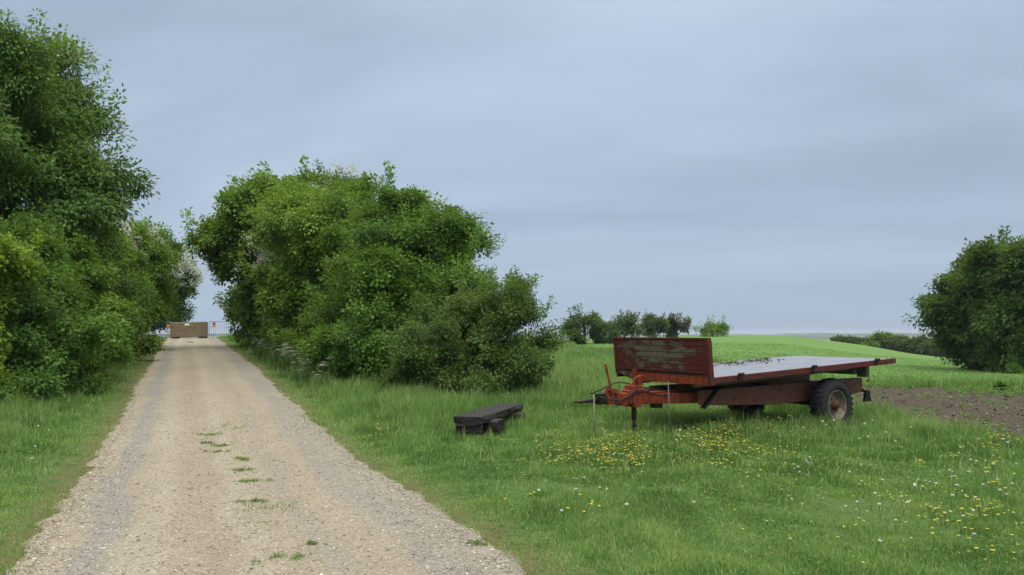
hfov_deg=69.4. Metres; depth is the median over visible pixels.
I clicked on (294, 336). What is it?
hedge shrub
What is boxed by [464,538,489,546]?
grass tuft
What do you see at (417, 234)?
hawthorn tree
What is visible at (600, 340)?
bush
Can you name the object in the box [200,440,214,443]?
grass tuft
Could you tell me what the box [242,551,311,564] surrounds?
grass tuft
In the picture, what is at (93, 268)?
hedge shrub
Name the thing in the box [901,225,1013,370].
oak tree
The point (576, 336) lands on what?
bush
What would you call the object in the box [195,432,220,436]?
grass tuft
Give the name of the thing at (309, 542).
grass tuft
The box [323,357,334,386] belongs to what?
cow parsley
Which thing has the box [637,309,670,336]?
field tree
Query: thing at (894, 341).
woodland tree
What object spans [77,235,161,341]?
hedge shrub
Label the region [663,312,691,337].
field tree
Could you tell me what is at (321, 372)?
cow parsley
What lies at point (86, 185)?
ash tree
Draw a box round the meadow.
[0,337,1023,574]
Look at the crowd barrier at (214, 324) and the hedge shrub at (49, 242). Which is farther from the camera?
the crowd barrier at (214, 324)
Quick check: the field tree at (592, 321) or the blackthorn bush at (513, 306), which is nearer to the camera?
the blackthorn bush at (513, 306)
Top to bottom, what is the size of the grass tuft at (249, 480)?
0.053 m
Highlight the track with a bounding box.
[6,337,522,574]
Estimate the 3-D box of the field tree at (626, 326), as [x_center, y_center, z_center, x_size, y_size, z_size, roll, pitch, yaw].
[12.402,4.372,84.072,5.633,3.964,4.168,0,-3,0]
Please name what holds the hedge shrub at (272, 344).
on the meadow
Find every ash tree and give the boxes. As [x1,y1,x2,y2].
[0,7,72,229]
[0,8,160,272]
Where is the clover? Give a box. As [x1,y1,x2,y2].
[0,383,1023,574]
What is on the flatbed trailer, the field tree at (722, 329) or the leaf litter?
the leaf litter
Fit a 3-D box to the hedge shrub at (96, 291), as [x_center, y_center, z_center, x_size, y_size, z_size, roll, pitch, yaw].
[-12.834,0.142,20.282,4.126,4.844,4.633,0,-3,0]
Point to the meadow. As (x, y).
(838, 505)
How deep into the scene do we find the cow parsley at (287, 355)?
22.07 m
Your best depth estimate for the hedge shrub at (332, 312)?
21.11 m
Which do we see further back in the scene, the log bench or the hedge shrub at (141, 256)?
the hedge shrub at (141, 256)
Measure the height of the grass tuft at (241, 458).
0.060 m
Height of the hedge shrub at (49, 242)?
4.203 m
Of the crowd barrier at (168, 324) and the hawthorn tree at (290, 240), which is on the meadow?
the hawthorn tree at (290, 240)
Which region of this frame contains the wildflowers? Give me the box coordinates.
[507,349,1014,552]
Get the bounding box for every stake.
[593,394,594,433]
[668,381,669,431]
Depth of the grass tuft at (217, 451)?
9.73 m
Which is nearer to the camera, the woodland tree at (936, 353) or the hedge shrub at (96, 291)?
the hedge shrub at (96, 291)
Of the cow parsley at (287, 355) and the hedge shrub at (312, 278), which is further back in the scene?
the hedge shrub at (312, 278)
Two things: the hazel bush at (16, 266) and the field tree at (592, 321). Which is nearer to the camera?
the hazel bush at (16, 266)
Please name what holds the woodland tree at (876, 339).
on the meadow
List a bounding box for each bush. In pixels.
[0,229,48,403]
[377,263,570,396]
[566,327,586,344]
[593,333,608,343]
[605,330,621,343]
[972,361,995,370]
[991,381,1012,390]
[1003,354,1023,373]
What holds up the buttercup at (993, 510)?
on the meadow
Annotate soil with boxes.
[577,349,1023,437]
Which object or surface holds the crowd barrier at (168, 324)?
on the track
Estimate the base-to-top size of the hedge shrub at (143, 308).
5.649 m
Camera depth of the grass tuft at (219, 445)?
10.19 m
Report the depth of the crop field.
76.20 m
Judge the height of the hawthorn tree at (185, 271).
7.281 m
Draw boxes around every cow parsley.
[284,347,293,367]
[290,351,300,381]
[292,358,301,387]
[319,361,323,386]
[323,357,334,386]
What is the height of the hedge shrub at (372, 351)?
2.521 m
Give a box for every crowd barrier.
[142,321,170,337]
[209,321,229,337]
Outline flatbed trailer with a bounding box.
[574,337,895,430]
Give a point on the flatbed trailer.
(686, 364)
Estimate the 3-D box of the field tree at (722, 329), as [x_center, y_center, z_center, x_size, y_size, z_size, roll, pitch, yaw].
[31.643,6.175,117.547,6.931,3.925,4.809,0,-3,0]
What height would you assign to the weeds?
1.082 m
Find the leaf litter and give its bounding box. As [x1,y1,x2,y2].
[713,358,783,365]
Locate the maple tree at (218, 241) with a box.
[179,153,332,347]
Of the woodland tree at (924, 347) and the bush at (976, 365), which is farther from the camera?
the woodland tree at (924, 347)
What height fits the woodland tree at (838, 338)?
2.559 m
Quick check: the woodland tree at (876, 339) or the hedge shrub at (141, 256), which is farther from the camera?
the woodland tree at (876, 339)
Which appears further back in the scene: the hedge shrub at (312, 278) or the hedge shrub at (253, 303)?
the hedge shrub at (253, 303)
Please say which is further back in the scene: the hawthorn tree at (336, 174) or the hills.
the hills
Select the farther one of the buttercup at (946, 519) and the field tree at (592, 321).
the field tree at (592, 321)
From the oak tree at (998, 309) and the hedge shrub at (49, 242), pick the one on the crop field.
the oak tree at (998, 309)
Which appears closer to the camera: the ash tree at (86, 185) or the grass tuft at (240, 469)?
the grass tuft at (240, 469)
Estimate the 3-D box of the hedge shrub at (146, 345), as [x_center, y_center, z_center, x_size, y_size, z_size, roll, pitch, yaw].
[-14.393,0.013,25.207,4.419,5.428,4.643,-3,-5,45]
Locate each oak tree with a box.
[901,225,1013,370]
[954,234,1023,372]
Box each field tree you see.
[559,303,613,343]
[600,309,646,336]
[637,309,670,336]
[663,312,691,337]
[691,314,734,336]
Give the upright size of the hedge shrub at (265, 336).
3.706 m
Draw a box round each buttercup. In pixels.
[929,506,968,527]
[989,500,1001,516]
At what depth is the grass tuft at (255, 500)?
7.06 m
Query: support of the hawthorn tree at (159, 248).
on the meadow
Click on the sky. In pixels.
(767, 166)
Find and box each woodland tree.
[829,334,858,342]
[847,336,860,343]
[853,336,866,343]
[858,330,899,348]
[881,336,898,349]
[889,334,908,350]
[895,335,917,352]
[906,334,931,354]
[913,336,934,355]
[928,339,942,356]
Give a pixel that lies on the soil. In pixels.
(1009, 414)
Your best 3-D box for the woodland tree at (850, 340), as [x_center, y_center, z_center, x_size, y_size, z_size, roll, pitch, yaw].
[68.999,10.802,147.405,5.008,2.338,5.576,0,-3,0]
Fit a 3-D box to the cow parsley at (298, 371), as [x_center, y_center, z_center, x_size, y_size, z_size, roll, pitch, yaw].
[-5.155,2.086,17.907,0.246,0.749,0.367,-3,-5,42]
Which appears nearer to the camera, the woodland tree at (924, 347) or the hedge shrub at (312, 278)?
the hedge shrub at (312, 278)
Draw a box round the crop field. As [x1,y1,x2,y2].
[578,336,1023,384]
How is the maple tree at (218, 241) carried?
on the meadow
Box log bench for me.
[453,403,524,436]
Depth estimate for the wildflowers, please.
9.31 m
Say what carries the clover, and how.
on the meadow
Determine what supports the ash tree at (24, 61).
on the meadow
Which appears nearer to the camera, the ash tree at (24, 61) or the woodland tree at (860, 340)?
the ash tree at (24, 61)
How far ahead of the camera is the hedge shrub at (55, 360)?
14.87 m
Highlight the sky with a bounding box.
[0,0,1023,336]
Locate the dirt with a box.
[854,385,1023,431]
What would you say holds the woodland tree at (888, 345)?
on the meadow
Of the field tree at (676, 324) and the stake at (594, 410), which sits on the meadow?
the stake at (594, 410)
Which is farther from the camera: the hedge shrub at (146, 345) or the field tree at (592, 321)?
the field tree at (592, 321)
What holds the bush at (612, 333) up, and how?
on the meadow
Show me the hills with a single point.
(823, 336)
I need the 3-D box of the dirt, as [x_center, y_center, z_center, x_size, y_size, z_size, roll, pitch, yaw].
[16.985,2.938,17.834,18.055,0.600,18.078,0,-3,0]
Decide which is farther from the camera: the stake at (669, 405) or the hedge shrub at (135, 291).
the hedge shrub at (135, 291)
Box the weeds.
[583,347,1023,452]
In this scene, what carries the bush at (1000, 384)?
on the meadow
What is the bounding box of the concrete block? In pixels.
[170,322,207,338]
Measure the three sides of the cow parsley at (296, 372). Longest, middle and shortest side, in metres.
0.871 x 0.472 x 0.322 m
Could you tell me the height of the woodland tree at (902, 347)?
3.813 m
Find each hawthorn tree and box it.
[116,215,186,334]
[144,241,207,332]
[234,160,448,358]
[294,177,515,378]
[309,156,385,279]
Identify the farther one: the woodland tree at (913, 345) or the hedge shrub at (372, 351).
the woodland tree at (913, 345)
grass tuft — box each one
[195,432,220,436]
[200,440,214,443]
[203,449,231,452]
[209,443,231,446]
[233,467,260,471]
[234,455,253,461]
[234,477,279,483]
[236,497,271,503]
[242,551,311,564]
[305,539,321,544]
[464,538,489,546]
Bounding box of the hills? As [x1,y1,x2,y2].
[143,333,931,340]
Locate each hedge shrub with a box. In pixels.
[0,211,139,386]
[0,244,137,409]
[11,211,130,361]
[20,204,140,377]
[35,212,168,359]
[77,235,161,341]
[117,234,150,331]
[117,242,159,338]
[248,272,268,346]
[256,282,279,353]
[264,262,321,360]
[270,283,321,353]
[271,282,342,360]
[297,298,431,383]
[299,283,390,368]
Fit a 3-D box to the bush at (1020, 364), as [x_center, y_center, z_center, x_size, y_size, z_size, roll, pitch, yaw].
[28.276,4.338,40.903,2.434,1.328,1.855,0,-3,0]
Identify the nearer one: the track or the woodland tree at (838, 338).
the track

